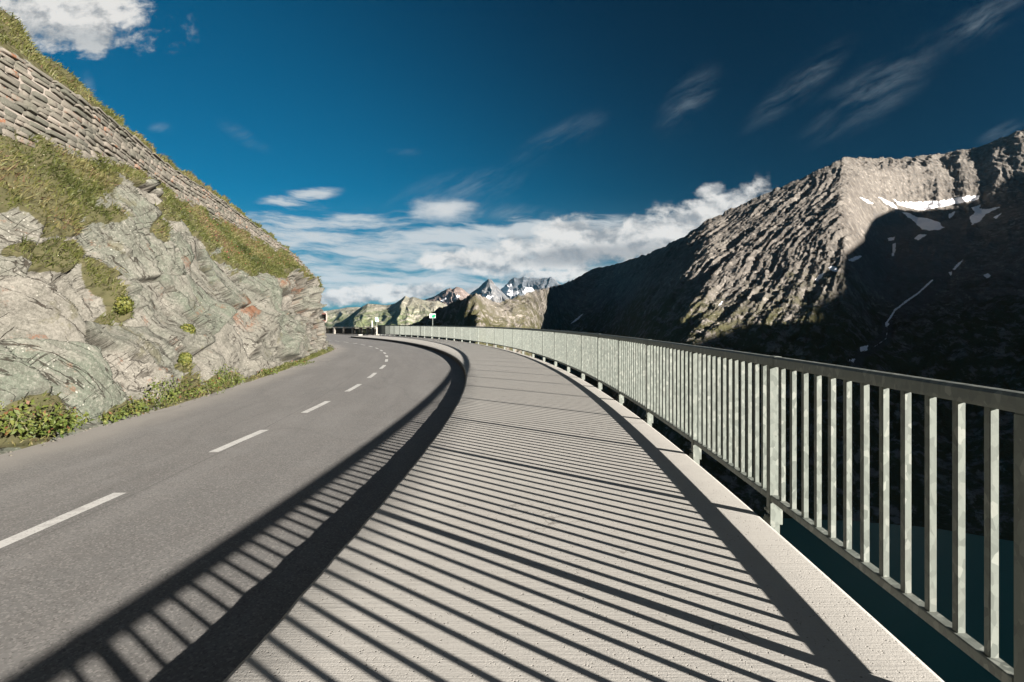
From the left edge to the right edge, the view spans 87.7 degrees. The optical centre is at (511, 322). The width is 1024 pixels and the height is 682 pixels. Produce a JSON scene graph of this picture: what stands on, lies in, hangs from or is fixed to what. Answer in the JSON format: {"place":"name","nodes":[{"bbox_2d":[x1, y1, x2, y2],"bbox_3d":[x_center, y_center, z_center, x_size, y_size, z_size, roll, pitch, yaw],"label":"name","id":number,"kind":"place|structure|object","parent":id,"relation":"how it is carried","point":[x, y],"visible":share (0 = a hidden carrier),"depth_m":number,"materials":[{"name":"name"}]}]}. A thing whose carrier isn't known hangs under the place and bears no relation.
{"place":"outdoors","nodes":[
{"label":"outdoors","id":0,"kind":"place"},
{"bbox_2d":[0,10,334,454],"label":"cliff","id":1,"kind":"structure","parent":0,"point":[57,335],"depth_m":10.03,"materials":[{"name":"grey stone"}]},
{"bbox_2d":[0,396,88,434],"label":"weed clump","id":2,"kind":"object","parent":1,"relation":"on","point":[12,420],"visible":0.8,"depth_m":6.18,"materials":[{"name":"green plant"}]},
{"bbox_2d":[113,295,133,314],"bbox_3d":[-7.258,-0.338,9.945,0.355,0.370,0.396,0,0,0],"label":"cushion plant","id":3,"kind":"object","parent":1,"relation":"on","point":[128,307],"visible":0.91,"depth_m":9.87,"materials":[{"name":"green plant"}]},
{"bbox_2d":[0,48,314,276],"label":"stone wall","id":4,"kind":"structure","parent":1,"relation":"on","point":[34,99],"depth_m":10.73,"materials":[{"name":"grey stone"}]},
{"bbox_2d":[0,7,333,445],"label":"grass","id":5,"kind":"structure","parent":1,"relation":"on","point":[99,173],"depth_m":10.62,"materials":[{"name":"green plant"}]},
{"bbox_2d":[177,352,192,366],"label":"cushion plant","id":6,"kind":"object","parent":1,"relation":"on","point":[187,357],"visible":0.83,"depth_m":10.81,"materials":[{"name":"green plant"}]},
{"bbox_2d":[180,323,195,334],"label":"cushion plant","id":7,"kind":"object","parent":1,"relation":"on","point":[189,328],"visible":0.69,"depth_m":11.38,"materials":[{"name":"green plant"}]},
{"bbox_2d":[0,334,465,681],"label":"road","id":8,"kind":"structure","parent":0,"point":[188,556],"depth_m":4.14,"materials":[{"name":"grey asphalt"}]},
{"bbox_2d":[18,412,93,439],"bbox_3d":[-5.773,1.250,6.662,0.783,0.322,1.510,0,0,0],"label":"weed clump","id":9,"kind":"object","parent":8,"relation":"on","point":[69,426],"visible":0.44,"depth_m":6.52,"materials":[{"name":"green plant"}]},
{"bbox_2d":[97,411,132,424],"bbox_3d":[-5.922,1.378,7.904,0.477,0.179,0.801,0,0,0],"label":"weed clump","id":10,"kind":"object","parent":8,"relation":"on","point":[110,417],"visible":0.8,"depth_m":7.77,"materials":[{"name":"green plant"}]},
{"bbox_2d":[114,393,170,419],"bbox_3d":[-6.071,1.291,8.444,0.739,0.332,1.381,0,0,0],"label":"weed clump","id":11,"kind":"object","parent":8,"relation":"on","point":[135,408],"visible":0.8,"depth_m":8.41,"materials":[{"name":"green plant"}]},
{"bbox_2d":[9,348,337,455],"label":"gravel","id":12,"kind":"structure","parent":8,"relation":"on","point":[135,415],"depth_m":7.98,"materials":[{"name":"grey gravel"}]},
{"bbox_2d":[141,375,207,405],"bbox_3d":[-6.314,1.200,9.528,0.871,0.483,1.701,0,0,6],"label":"weed clump","id":13,"kind":"object","parent":8,"relation":"on","point":[171,391],"visible":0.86,"depth_m":9.49,"materials":[{"name":"green plant"}]},
{"bbox_2d":[162,376,224,398],"bbox_3d":[-6.337,1.206,10.291,0.891,0.437,1.618,0,0,18],"label":"weed clump","id":14,"kind":"object","parent":8,"relation":"on","point":[191,394],"visible":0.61,"depth_m":10.35,"materials":[{"name":"green plant"}]},
{"bbox_2d":[0,343,387,547],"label":"lane markings","id":15,"kind":"object","parent":8,"relation":"on","point":[31,531],"visible":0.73,"depth_m":4.19,"materials":[{"name":"paint"}]},
{"bbox_2d":[199,377,234,389],"bbox_3d":[-6.351,1.299,11.456,0.723,0.265,1.359,0,0,-11],"label":"weed clump","id":16,"kind":"object","parent":8,"relation":"on","point":[218,381],"visible":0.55,"depth_m":11.54,"materials":[{"name":"green plant"}]},
{"bbox_2d":[206,364,245,382],"bbox_3d":[-6.603,1.190,12.389,0.839,0.456,1.655,0,0,0],"label":"weed clump","id":17,"kind":"object","parent":8,"relation":"on","point":[222,376],"visible":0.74,"depth_m":12.37,"materials":[{"name":"green plant"}]},
{"bbox_2d":[259,368,279,374],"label":"weed clump","id":18,"kind":"object","parent":8,"relation":"on","point":[271,370],"visible":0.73,"depth_m":14.83,"materials":[{"name":"green plant"}]},
{"bbox_2d":[290,360,314,365],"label":"weed clump","id":19,"kind":"object","parent":8,"relation":"on","point":[297,363],"visible":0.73,"depth_m":18.67,"materials":[{"name":"green plant"}]},
{"bbox_2d":[319,312,326,321],"bbox_3d":[-12.143,0.371,34.212,0.560,2.170,0.205,0,0,-7],"label":"traffic mirror","id":20,"kind":"object","parent":8,"relation":"on","point":[323,316],"visible":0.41,"depth_m":34.17,"materials":[{"name":"metal"}]},
{"bbox_2d":[333,334,364,334],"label":"kerb","id":21,"kind":"structure","parent":8,"relation":"on","point":[348,334],"depth_m":60.78,"materials":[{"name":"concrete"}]},
{"bbox_2d":[325,327,378,334],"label":"parapet","id":22,"kind":"structure","parent":8,"relation":"on","point":[360,330],"depth_m":62.71,"materials":[{"name":"concrete"}]},
{"bbox_2d":[324,307,360,325],"bbox_3d":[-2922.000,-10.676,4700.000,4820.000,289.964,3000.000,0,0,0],"label":"green hills","id":23,"kind":"structure","parent":0,"point":[337,316],"depth_m":4963.03,"materials":[{"name":"green plant"}]},
{"bbox_2d":[326,296,446,332],"bbox_3d":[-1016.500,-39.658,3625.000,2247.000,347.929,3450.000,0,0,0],"label":"hill","id":24,"kind":"structure","parent":0,"point":[405,310],"depth_m":3853.69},
{"bbox_2d":[425,287,469,304],"bbox_3d":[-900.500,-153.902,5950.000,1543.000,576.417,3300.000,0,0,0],"label":"red mountain","id":25,"kind":"structure","parent":0,"point":[448,296],"depth_m":6208.48,"materials":[{"name":"stone"}]},
{"bbox_2d":[470,279,508,302],"bbox_3d":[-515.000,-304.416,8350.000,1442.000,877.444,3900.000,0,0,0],"label":"pointed peak","id":26,"kind":"structure","parent":0,"point":[490,289],"depth_m":8609.09,"materials":[{"name":"white snow"}]},
{"bbox_2d":[0,0,1023,310],"label":"sky","id":27,"kind":"structure","parent":0,"point":[421,149],"materials":[{"name":"blue"}]},
{"bbox_2d":[501,276,561,298],"bbox_3d":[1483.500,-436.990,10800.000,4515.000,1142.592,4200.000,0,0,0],"label":"snowy range","id":28,"kind":"structure","parent":0,"point":[512,288],"depth_m":11212.39,"materials":[{"name":"white snow"}]},
{"bbox_2d":[223,335,943,681],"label":"walkway","id":29,"kind":"structure","parent":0,"point":[531,519],"depth_m":2.75,"materials":[{"name":"concrete"}]},
{"bbox_2d":[377,325,1023,681],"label":"railing","id":30,"kind":"object","parent":29,"relation":"attached to","point":[632,369],"visible":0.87,"depth_m":2.86,"materials":[{"name":"metal"}]},
{"bbox_2d":[557,364,616,400],"bbox_3d":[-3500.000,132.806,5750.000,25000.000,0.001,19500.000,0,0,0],"label":"ground","id":31,"kind":"structure","parent":0,"point":[594,383],"depth_m":1208.02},
{"bbox_2d":[393,129,1023,540],"bbox_3d":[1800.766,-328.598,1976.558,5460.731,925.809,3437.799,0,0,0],"label":"mountain","id":32,"kind":"structure","parent":0,"point":[909,265],"depth_m":939.02,"materials":[{"name":"grey stone"}]},
{"bbox_2d":[762,518,1013,681],"bbox_3d":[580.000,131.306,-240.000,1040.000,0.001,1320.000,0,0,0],"label":"lake","id":33,"kind":"structure","parent":0,"point":[941,656],"depth_m":263.63,"materials":[{"name":"liquid"}]},
{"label":"slope","id":34,"kind":"structure","parent":0,"visible":0},
{"bbox_2d":[429,314,435,337],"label":"sign","id":35,"kind":"object","parent":34,"relation":"on","point":[432,316],"visible":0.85,"depth_m":46.98,"materials":[{"name":"metal"}]}
]}

